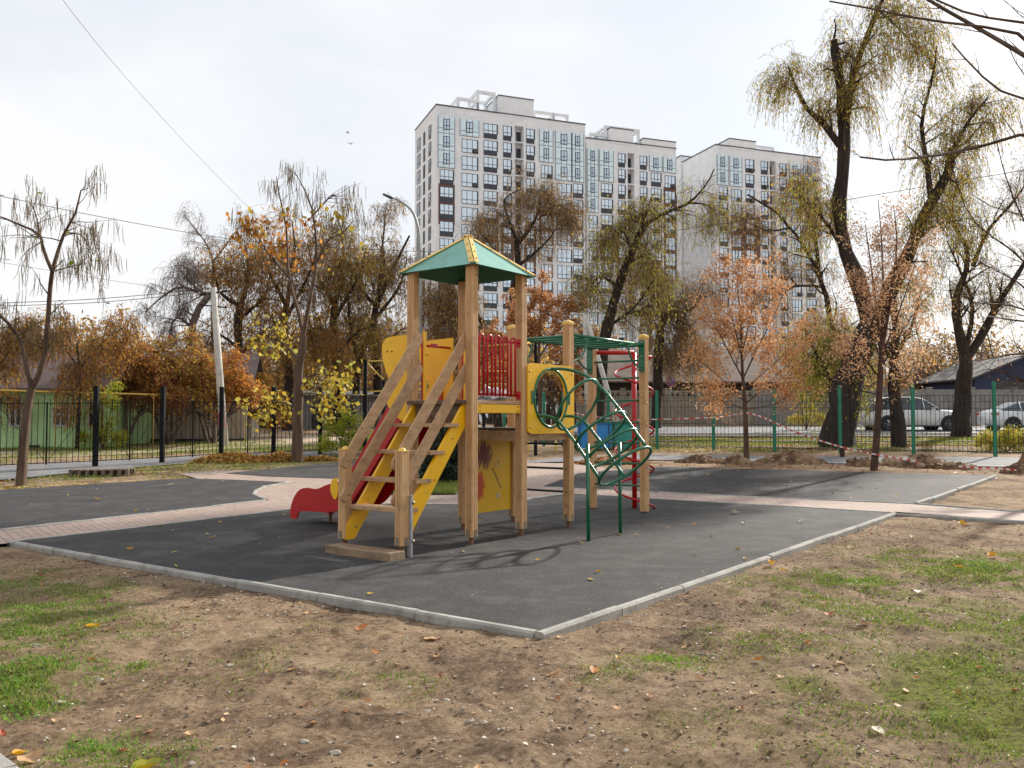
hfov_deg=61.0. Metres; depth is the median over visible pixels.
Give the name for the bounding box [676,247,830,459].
hornbeam tree
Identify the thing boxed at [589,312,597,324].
window
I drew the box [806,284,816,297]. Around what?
window
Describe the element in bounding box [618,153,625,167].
window
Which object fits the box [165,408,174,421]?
window
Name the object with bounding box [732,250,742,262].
window
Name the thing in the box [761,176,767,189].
window
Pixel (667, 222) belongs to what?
window
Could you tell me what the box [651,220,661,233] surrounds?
window
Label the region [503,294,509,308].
window
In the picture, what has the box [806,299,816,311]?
window
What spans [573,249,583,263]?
window
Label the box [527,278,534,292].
window
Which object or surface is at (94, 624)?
fallen leaf
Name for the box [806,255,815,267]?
window
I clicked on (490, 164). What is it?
window
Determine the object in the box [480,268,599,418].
hornbeam tree
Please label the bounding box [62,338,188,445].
sumac shrub
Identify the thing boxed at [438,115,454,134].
window
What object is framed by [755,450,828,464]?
dirt heap
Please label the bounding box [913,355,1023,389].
blue house
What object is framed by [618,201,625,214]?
window
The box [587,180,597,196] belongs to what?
window
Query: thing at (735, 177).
window
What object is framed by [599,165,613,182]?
window
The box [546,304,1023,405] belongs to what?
distant wood
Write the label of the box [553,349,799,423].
old house
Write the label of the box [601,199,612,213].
window
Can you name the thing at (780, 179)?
window
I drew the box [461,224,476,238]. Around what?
window
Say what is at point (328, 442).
shrub
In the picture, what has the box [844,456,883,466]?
dirt heap
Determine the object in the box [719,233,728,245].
window
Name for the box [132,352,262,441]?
beige house
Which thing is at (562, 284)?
window
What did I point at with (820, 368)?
willow tree
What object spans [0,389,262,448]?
gas pipe
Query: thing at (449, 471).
juniper bush
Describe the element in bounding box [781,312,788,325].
window
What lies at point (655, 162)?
window
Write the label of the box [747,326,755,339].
window
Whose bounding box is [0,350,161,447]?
green house
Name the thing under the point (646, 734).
soil clods
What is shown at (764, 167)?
window
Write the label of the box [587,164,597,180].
window
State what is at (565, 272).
window
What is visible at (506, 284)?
window
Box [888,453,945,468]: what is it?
dirt heap
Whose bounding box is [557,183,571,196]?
window
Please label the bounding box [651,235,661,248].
window
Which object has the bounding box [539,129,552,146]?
window
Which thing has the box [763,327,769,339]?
window
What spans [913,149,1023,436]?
willow tree
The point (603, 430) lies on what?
play box
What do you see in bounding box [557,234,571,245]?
window
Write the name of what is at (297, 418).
catalpa tree
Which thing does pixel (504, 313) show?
window
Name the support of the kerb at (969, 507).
on the ground at (276, 732)
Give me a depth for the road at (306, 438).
31.29 m
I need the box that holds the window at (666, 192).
[665,191,675,203]
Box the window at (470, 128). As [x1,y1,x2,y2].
[460,118,478,137]
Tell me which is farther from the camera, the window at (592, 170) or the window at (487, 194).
the window at (592, 170)
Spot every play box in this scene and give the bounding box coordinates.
[576,422,612,449]
[611,423,639,447]
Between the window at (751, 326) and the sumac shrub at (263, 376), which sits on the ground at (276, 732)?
the sumac shrub at (263, 376)
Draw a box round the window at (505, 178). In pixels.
[503,176,511,190]
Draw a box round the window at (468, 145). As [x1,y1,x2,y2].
[462,139,477,153]
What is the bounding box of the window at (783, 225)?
[780,223,786,235]
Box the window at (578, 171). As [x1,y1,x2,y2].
[571,165,583,182]
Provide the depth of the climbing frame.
10.42 m
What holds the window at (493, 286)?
in the apartment building at (467, 158)
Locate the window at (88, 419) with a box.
[87,401,100,427]
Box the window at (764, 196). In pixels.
[761,191,768,204]
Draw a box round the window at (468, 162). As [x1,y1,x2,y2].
[462,156,477,170]
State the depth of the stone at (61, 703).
4.42 m
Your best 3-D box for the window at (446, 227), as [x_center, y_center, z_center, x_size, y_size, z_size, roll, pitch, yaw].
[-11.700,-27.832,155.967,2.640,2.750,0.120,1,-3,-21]
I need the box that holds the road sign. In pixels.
[666,376,674,425]
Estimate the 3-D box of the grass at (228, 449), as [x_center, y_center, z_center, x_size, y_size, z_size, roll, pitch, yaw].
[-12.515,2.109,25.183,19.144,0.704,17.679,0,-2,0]
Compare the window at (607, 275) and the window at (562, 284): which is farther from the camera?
the window at (607, 275)
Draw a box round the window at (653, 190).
[651,188,661,202]
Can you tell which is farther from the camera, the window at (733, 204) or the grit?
the window at (733, 204)
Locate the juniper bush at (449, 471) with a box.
[418,427,457,482]
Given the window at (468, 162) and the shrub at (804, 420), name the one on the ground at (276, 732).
the shrub at (804, 420)
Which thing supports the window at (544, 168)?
in the apartment building at (467, 158)
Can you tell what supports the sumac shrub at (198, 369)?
on the ground at (276, 732)
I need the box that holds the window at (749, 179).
[745,174,754,187]
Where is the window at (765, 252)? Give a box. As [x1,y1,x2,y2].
[762,251,768,264]
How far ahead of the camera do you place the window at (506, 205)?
160.39 m
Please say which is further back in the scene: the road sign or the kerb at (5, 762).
the road sign
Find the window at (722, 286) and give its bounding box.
[720,278,728,292]
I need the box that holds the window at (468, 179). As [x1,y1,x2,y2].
[462,173,477,187]
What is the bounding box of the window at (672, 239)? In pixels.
[665,237,675,249]
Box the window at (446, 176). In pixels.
[440,169,453,184]
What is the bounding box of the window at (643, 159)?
[640,156,646,169]
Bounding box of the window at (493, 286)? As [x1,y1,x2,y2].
[483,282,497,290]
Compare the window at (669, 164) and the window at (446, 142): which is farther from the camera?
the window at (669, 164)
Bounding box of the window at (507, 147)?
[503,142,511,157]
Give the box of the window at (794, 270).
[792,270,801,281]
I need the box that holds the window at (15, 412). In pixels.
[9,397,22,426]
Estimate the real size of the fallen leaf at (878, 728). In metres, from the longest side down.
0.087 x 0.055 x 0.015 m
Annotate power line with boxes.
[0,170,1023,251]
[0,288,210,304]
[0,291,210,308]
[1,258,152,286]
[63,0,275,229]
[231,290,582,315]
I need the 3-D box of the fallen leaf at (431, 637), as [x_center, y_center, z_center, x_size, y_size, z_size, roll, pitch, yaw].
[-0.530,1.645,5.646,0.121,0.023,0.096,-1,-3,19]
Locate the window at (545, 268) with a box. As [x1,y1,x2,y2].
[541,264,552,277]
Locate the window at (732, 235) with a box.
[732,235,741,246]
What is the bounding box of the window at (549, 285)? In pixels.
[541,281,552,293]
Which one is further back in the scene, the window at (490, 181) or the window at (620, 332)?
the window at (620, 332)
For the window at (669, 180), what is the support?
in the apartment building at (619, 163)
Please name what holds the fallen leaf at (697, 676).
on the ground at (276, 732)
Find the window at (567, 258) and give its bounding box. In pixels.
[557,249,571,262]
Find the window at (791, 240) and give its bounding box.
[791,240,801,251]
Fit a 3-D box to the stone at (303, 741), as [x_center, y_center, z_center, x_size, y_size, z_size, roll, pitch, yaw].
[-0.926,1.595,3.870,0.043,0.021,0.033,0,-2,0]
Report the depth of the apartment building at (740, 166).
179.65 m
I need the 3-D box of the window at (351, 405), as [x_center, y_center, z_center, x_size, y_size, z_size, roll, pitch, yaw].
[-8.793,1.704,46.362,0.900,1.350,0.034,0,-2,-10]
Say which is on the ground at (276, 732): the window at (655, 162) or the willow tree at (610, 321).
the willow tree at (610, 321)
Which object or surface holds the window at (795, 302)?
in the apartment building at (740, 166)
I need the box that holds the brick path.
[0,463,1023,543]
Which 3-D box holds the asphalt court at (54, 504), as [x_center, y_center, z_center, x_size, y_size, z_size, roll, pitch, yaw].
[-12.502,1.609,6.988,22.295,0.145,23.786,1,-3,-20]
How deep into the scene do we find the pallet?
19.38 m
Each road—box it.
[0,434,346,456]
[478,426,1023,432]
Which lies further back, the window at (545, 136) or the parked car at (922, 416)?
the window at (545, 136)
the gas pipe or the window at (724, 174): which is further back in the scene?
the window at (724, 174)
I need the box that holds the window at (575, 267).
[573,265,583,278]
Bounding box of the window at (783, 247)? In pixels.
[780,238,787,250]
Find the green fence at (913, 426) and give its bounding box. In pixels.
[503,381,1023,456]
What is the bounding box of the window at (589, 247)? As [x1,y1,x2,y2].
[589,247,597,259]
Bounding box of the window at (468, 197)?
[462,190,477,204]
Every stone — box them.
[52,700,65,705]
[300,739,308,743]
[329,749,340,754]
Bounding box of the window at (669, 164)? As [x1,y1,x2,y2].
[663,157,675,173]
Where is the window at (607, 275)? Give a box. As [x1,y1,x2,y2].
[601,263,612,276]
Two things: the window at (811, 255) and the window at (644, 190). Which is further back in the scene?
the window at (811, 255)
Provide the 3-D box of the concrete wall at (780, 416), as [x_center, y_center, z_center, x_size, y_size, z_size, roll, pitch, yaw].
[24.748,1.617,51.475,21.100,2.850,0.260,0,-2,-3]
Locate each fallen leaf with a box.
[0,729,6,735]
[8,749,26,754]
[14,748,41,763]
[82,623,99,626]
[131,757,162,767]
[355,623,367,628]
[419,636,440,639]
[549,669,564,675]
[590,664,598,672]
[693,674,703,678]
[872,723,883,733]
[914,589,927,593]
[986,551,997,555]
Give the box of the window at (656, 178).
[651,172,661,186]
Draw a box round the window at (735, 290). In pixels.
[732,281,742,292]
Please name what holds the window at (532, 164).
in the apartment building at (467, 158)
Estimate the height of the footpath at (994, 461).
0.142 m
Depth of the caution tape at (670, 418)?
28.08 m
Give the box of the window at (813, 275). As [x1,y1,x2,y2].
[806,270,815,282]
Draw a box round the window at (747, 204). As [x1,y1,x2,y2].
[746,204,754,217]
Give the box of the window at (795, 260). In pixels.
[792,255,801,266]
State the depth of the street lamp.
44.25 m
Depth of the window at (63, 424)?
29.42 m
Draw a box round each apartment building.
[414,90,585,421]
[585,125,676,349]
[676,155,690,322]
[682,138,822,367]
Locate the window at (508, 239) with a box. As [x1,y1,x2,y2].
[503,227,510,241]
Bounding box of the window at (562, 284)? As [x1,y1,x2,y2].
[557,282,571,295]
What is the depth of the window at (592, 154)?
168.29 m
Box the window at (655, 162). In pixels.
[649,155,661,171]
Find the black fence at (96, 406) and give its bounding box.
[0,386,386,465]
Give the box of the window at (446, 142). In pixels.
[438,133,454,151]
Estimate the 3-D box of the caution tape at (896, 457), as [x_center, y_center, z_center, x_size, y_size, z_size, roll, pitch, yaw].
[9.028,1.739,20.430,0.994,0.190,0.040,-2,-3,37]
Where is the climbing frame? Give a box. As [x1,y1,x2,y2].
[290,234,654,561]
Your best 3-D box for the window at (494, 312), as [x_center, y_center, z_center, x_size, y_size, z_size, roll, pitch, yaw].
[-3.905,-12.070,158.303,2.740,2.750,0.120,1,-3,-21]
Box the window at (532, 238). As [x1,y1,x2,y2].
[526,229,534,242]
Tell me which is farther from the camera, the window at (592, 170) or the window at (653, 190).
the window at (653, 190)
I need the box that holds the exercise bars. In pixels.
[363,340,536,455]
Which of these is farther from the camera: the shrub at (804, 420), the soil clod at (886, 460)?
the shrub at (804, 420)
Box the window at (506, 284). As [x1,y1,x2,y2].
[503,280,510,291]
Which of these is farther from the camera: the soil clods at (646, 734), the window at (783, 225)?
the window at (783, 225)
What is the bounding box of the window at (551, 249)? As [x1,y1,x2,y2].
[541,247,552,260]
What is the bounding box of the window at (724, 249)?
[719,248,728,261]
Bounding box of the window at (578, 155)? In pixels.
[571,149,583,166]
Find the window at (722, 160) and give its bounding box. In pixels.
[717,154,727,170]
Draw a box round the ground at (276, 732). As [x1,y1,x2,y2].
[0,422,1023,767]
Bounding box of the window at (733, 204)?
[733,204,741,215]
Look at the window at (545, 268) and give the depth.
162.75 m
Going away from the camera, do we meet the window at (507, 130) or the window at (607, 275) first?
the window at (507, 130)
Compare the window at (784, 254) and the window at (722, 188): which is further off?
the window at (784, 254)
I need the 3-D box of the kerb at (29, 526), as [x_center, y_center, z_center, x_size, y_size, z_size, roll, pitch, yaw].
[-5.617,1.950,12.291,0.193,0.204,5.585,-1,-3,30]
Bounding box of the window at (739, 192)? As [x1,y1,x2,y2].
[731,189,741,201]
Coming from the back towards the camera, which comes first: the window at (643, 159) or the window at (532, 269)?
the window at (643, 159)
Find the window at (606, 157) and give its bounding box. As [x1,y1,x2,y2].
[599,149,613,166]
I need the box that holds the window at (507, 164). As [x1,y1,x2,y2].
[503,159,511,174]
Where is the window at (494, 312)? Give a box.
[483,310,497,325]
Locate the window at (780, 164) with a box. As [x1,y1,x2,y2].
[779,163,786,176]
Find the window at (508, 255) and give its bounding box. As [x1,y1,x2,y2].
[503,243,511,257]
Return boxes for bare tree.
[172,201,250,352]
[325,194,414,393]
[829,0,1023,340]
[939,106,1023,397]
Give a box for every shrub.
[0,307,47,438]
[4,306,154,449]
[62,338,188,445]
[71,366,128,449]
[125,324,236,444]
[166,343,270,443]
[249,372,293,430]
[313,407,374,454]
[785,377,824,429]
[969,422,1023,451]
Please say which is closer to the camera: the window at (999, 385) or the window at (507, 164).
the window at (999, 385)
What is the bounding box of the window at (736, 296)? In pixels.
[732,296,742,307]
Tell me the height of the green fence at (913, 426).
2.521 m
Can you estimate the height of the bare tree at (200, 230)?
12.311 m
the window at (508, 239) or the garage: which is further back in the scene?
the window at (508, 239)
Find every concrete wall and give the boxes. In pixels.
[576,388,757,425]
[753,387,1023,425]
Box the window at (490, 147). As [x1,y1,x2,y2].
[484,140,497,155]
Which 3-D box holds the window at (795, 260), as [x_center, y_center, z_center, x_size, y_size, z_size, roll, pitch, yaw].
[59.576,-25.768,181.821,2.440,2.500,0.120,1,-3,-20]
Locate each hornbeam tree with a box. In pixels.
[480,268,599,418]
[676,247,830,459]
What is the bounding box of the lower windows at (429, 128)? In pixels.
[416,124,562,410]
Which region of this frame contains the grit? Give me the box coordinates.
[137,500,831,615]
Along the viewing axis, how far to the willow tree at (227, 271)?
42.76 m
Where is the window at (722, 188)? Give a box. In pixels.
[719,186,727,199]
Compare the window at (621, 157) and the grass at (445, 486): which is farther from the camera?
the window at (621, 157)
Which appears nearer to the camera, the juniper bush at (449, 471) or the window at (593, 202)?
the juniper bush at (449, 471)
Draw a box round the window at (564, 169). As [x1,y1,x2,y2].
[555,163,572,181]
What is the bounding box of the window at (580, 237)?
[573,232,583,246]
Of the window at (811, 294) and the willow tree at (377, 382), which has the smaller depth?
the willow tree at (377, 382)
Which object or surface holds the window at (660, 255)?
in the apartment building at (619, 163)
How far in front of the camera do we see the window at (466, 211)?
157.55 m
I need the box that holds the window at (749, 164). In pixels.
[745,159,753,172]
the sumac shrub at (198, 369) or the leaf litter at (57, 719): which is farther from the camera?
the sumac shrub at (198, 369)
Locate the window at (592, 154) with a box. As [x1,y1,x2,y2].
[587,148,597,164]
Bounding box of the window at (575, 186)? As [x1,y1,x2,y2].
[573,183,582,198]
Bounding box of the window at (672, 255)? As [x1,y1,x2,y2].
[665,253,675,265]
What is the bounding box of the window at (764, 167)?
[761,161,767,174]
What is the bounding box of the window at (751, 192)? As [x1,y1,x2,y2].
[745,189,754,202]
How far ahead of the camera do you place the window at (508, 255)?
160.00 m
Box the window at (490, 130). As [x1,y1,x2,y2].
[484,123,497,138]
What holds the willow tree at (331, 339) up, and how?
on the ground at (276, 732)
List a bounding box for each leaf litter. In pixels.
[1,453,357,488]
[5,515,1023,767]
[30,469,949,593]
[575,436,1022,451]
[629,460,1021,477]
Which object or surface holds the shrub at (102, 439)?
on the ground at (276, 732)
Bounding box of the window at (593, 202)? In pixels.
[587,196,598,212]
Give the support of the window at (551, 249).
in the apartment building at (467, 158)
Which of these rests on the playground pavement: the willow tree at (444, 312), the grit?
the grit
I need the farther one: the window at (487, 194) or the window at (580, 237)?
the window at (580, 237)
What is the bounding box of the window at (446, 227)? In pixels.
[440,221,453,236]
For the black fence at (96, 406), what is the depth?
23.10 m
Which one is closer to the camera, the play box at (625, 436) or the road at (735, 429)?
the play box at (625, 436)
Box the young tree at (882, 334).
[796,191,955,470]
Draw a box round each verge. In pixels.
[538,440,1000,440]
[574,434,1021,435]
[649,445,1022,450]
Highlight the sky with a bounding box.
[0,0,1023,382]
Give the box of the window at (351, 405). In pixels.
[341,403,355,428]
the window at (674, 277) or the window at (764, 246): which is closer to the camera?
the window at (674, 277)
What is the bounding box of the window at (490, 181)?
[484,174,497,189]
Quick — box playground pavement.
[19,494,889,630]
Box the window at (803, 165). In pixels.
[803,165,815,179]
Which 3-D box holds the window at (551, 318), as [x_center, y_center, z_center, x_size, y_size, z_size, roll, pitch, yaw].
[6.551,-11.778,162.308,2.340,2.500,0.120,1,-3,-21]
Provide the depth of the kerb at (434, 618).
6.97 m
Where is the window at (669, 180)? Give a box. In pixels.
[665,175,675,188]
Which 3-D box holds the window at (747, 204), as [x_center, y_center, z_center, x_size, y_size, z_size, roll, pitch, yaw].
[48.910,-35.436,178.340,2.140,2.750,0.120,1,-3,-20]
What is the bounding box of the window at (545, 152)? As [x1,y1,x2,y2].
[539,145,552,162]
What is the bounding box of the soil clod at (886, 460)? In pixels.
[881,457,892,464]
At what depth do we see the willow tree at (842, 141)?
30.61 m
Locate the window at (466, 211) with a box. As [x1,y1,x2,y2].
[462,207,477,220]
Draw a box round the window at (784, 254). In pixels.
[780,253,787,264]
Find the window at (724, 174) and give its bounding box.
[717,169,728,185]
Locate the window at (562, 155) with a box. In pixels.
[555,147,572,164]
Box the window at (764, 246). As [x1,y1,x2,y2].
[762,236,768,249]
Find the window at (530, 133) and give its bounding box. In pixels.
[526,128,534,143]
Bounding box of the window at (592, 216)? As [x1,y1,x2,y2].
[589,215,597,227]
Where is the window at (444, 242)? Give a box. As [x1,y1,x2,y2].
[440,238,453,248]
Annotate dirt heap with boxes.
[674,453,724,463]
[716,454,758,464]
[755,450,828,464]
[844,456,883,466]
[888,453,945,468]
[933,461,976,469]
[999,453,1023,473]
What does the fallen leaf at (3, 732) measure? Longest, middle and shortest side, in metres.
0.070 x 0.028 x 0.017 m
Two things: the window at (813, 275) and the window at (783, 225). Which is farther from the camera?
the window at (813, 275)
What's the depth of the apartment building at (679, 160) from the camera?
188.21 m
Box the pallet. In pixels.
[68,467,134,475]
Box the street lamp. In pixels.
[383,193,422,399]
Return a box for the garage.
[303,391,387,428]
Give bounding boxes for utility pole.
[197,287,230,445]
[583,315,617,421]
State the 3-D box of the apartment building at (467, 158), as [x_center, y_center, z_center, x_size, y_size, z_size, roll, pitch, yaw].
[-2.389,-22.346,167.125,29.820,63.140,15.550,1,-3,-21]
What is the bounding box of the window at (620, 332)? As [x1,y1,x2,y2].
[619,328,626,339]
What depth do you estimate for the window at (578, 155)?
165.84 m
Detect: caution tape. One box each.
[574,412,742,419]
[746,412,873,454]
[874,453,918,462]
[958,466,1015,470]
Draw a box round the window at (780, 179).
[779,178,786,191]
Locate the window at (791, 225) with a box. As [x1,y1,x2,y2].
[791,225,800,236]
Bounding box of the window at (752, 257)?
[746,250,754,263]
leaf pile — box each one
[187,450,270,463]
[258,451,308,462]
[305,454,338,461]
[575,456,639,464]
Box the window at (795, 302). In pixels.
[792,299,801,311]
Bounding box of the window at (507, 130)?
[503,125,511,140]
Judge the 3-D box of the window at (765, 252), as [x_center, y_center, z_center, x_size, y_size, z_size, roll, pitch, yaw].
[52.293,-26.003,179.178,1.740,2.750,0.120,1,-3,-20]
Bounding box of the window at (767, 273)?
[762,266,769,278]
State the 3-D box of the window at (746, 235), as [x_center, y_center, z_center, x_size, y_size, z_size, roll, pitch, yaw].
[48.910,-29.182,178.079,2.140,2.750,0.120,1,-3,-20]
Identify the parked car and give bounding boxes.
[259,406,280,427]
[857,397,951,430]
[976,401,1023,430]
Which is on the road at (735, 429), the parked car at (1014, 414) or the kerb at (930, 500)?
the parked car at (1014, 414)
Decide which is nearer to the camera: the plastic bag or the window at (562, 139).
the plastic bag
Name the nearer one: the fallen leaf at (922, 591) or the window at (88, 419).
the fallen leaf at (922, 591)
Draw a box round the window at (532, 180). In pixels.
[526,178,534,192]
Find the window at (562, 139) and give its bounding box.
[555,131,572,148]
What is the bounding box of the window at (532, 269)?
[526,262,534,271]
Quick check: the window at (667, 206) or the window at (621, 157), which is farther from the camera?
the window at (667, 206)
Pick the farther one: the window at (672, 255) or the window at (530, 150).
the window at (672, 255)
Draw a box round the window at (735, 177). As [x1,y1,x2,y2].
[730,171,741,186]
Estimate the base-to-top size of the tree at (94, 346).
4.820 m
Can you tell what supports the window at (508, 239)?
in the apartment building at (467, 158)
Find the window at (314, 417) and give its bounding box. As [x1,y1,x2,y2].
[312,403,317,428]
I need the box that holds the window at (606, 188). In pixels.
[601,183,612,197]
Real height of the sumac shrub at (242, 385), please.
3.814 m
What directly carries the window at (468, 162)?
in the apartment building at (467, 158)
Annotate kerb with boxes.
[0,499,266,530]
[0,753,19,767]
[7,540,537,637]
[14,493,891,540]
[252,481,291,499]
[535,512,895,638]
[543,486,915,503]
[574,433,1020,433]
[896,513,1023,523]
[914,475,997,503]
[916,503,1023,512]
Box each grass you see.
[0,439,361,489]
[0,540,1023,767]
[392,479,457,492]
[574,436,1021,451]
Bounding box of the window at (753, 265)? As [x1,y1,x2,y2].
[746,265,755,277]
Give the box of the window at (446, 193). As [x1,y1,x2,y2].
[440,186,453,202]
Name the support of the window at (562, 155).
in the apartment building at (467, 158)
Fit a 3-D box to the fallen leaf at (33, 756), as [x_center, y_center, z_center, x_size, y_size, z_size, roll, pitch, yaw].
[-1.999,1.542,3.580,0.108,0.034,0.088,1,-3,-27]
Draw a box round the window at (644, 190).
[640,187,647,200]
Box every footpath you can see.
[0,451,357,479]
[527,454,1020,466]
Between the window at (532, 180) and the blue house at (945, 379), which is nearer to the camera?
the blue house at (945, 379)
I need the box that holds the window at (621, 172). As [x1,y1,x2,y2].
[618,169,625,182]
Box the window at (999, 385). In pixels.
[996,382,1023,389]
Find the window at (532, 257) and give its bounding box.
[526,245,534,259]
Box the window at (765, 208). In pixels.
[761,206,768,219]
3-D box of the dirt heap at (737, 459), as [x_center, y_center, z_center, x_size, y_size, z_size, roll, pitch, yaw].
[5.931,1.995,22.888,1.200,0.284,0.738,0,-2,0]
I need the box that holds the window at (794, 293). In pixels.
[792,287,801,296]
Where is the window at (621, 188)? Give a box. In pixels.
[618,185,625,198]
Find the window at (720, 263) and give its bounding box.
[719,263,728,274]
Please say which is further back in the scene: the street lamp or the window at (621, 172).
the window at (621, 172)
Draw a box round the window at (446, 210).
[440,203,453,219]
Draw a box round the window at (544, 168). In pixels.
[541,165,552,178]
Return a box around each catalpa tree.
[0,163,126,486]
[225,159,374,462]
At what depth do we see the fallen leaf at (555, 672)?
4.81 m
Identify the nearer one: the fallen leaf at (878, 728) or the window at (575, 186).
the fallen leaf at (878, 728)
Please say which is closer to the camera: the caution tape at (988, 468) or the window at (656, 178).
the caution tape at (988, 468)
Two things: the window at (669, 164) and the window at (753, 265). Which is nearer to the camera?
the window at (669, 164)
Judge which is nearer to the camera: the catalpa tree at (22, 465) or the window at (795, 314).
the catalpa tree at (22, 465)
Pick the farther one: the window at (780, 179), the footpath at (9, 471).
the window at (780, 179)
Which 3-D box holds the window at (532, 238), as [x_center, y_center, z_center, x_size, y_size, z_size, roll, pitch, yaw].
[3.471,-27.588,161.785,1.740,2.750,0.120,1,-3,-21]
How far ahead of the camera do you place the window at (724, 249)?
175.72 m
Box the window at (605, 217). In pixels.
[601,215,612,228]
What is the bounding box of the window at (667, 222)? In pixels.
[665,222,675,234]
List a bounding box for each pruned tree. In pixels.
[121,248,219,352]
[596,246,736,427]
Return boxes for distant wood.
[0,296,578,414]
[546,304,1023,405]
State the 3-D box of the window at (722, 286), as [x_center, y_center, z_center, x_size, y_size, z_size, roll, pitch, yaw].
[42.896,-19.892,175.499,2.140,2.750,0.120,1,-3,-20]
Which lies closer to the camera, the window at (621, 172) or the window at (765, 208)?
the window at (621, 172)
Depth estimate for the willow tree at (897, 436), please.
29.92 m
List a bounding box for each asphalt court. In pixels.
[0,478,281,528]
[231,461,422,477]
[545,466,990,502]
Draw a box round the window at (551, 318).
[543,316,552,327]
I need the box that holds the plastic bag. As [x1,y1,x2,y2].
[478,385,510,400]
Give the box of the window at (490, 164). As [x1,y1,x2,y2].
[484,157,497,172]
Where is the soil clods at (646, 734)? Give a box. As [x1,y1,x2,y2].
[0,522,1023,767]
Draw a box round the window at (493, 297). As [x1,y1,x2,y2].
[483,293,497,307]
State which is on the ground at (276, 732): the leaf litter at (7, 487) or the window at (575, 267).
the leaf litter at (7, 487)
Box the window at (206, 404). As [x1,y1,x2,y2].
[204,402,216,421]
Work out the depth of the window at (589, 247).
167.47 m
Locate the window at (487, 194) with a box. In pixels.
[484,191,497,206]
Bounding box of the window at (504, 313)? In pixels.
[503,311,508,325]
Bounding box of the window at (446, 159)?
[438,150,454,168]
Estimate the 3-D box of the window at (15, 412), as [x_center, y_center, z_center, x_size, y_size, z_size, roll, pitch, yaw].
[-16.806,0.941,29.446,0.450,1.010,0.069,0,-2,0]
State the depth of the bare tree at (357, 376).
47.13 m
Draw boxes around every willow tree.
[170,233,317,390]
[202,203,362,430]
[267,204,405,428]
[312,222,433,400]
[404,255,533,426]
[450,163,595,321]
[555,169,746,420]
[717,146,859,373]
[746,0,1023,447]
[770,296,883,446]
[868,264,951,447]
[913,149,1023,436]
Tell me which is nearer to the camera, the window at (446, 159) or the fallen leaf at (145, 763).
the fallen leaf at (145, 763)
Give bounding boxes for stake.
[840,445,844,456]
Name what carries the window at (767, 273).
in the apartment building at (740, 166)
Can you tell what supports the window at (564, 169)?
in the apartment building at (467, 158)
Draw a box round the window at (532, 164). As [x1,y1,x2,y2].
[526,162,534,176]
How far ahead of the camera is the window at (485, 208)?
158.93 m
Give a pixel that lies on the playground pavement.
(653, 556)
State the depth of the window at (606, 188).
169.16 m
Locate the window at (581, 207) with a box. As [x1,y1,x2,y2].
[573,200,582,214]
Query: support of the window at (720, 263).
in the apartment building at (740, 166)
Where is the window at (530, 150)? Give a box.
[526,145,534,160]
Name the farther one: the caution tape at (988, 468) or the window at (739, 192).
the window at (739, 192)
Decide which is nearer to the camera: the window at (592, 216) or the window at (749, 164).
the window at (592, 216)
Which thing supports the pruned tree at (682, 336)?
on the ground at (276, 732)
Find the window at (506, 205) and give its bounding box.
[503,193,511,206]
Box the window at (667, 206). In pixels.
[665,206,675,218]
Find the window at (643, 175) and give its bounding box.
[640,171,646,185]
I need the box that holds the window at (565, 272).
[557,265,571,278]
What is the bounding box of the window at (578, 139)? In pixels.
[571,133,583,149]
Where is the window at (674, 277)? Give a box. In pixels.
[665,269,675,280]
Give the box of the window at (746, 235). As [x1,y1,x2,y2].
[746,235,754,248]
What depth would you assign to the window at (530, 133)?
162.56 m
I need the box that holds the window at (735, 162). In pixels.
[730,156,741,171]
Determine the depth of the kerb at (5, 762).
3.35 m
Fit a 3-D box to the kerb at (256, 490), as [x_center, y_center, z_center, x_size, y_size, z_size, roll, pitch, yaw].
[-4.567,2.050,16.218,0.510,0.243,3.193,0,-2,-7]
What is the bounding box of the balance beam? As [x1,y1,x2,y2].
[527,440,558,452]
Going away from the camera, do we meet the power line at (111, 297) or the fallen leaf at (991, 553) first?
the fallen leaf at (991, 553)
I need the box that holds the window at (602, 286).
[601,279,612,293]
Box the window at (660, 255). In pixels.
[653,251,661,263]
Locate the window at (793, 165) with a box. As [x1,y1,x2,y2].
[789,163,800,177]
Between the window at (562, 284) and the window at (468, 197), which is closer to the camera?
the window at (468, 197)
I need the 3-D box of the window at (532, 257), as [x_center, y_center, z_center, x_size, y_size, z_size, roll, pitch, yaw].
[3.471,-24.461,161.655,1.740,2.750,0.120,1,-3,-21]
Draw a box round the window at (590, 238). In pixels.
[589,231,597,243]
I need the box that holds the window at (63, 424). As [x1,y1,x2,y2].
[51,407,70,426]
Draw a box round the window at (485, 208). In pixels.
[483,208,497,222]
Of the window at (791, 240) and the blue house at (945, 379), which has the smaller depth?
the blue house at (945, 379)
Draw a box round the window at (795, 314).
[792,314,801,325]

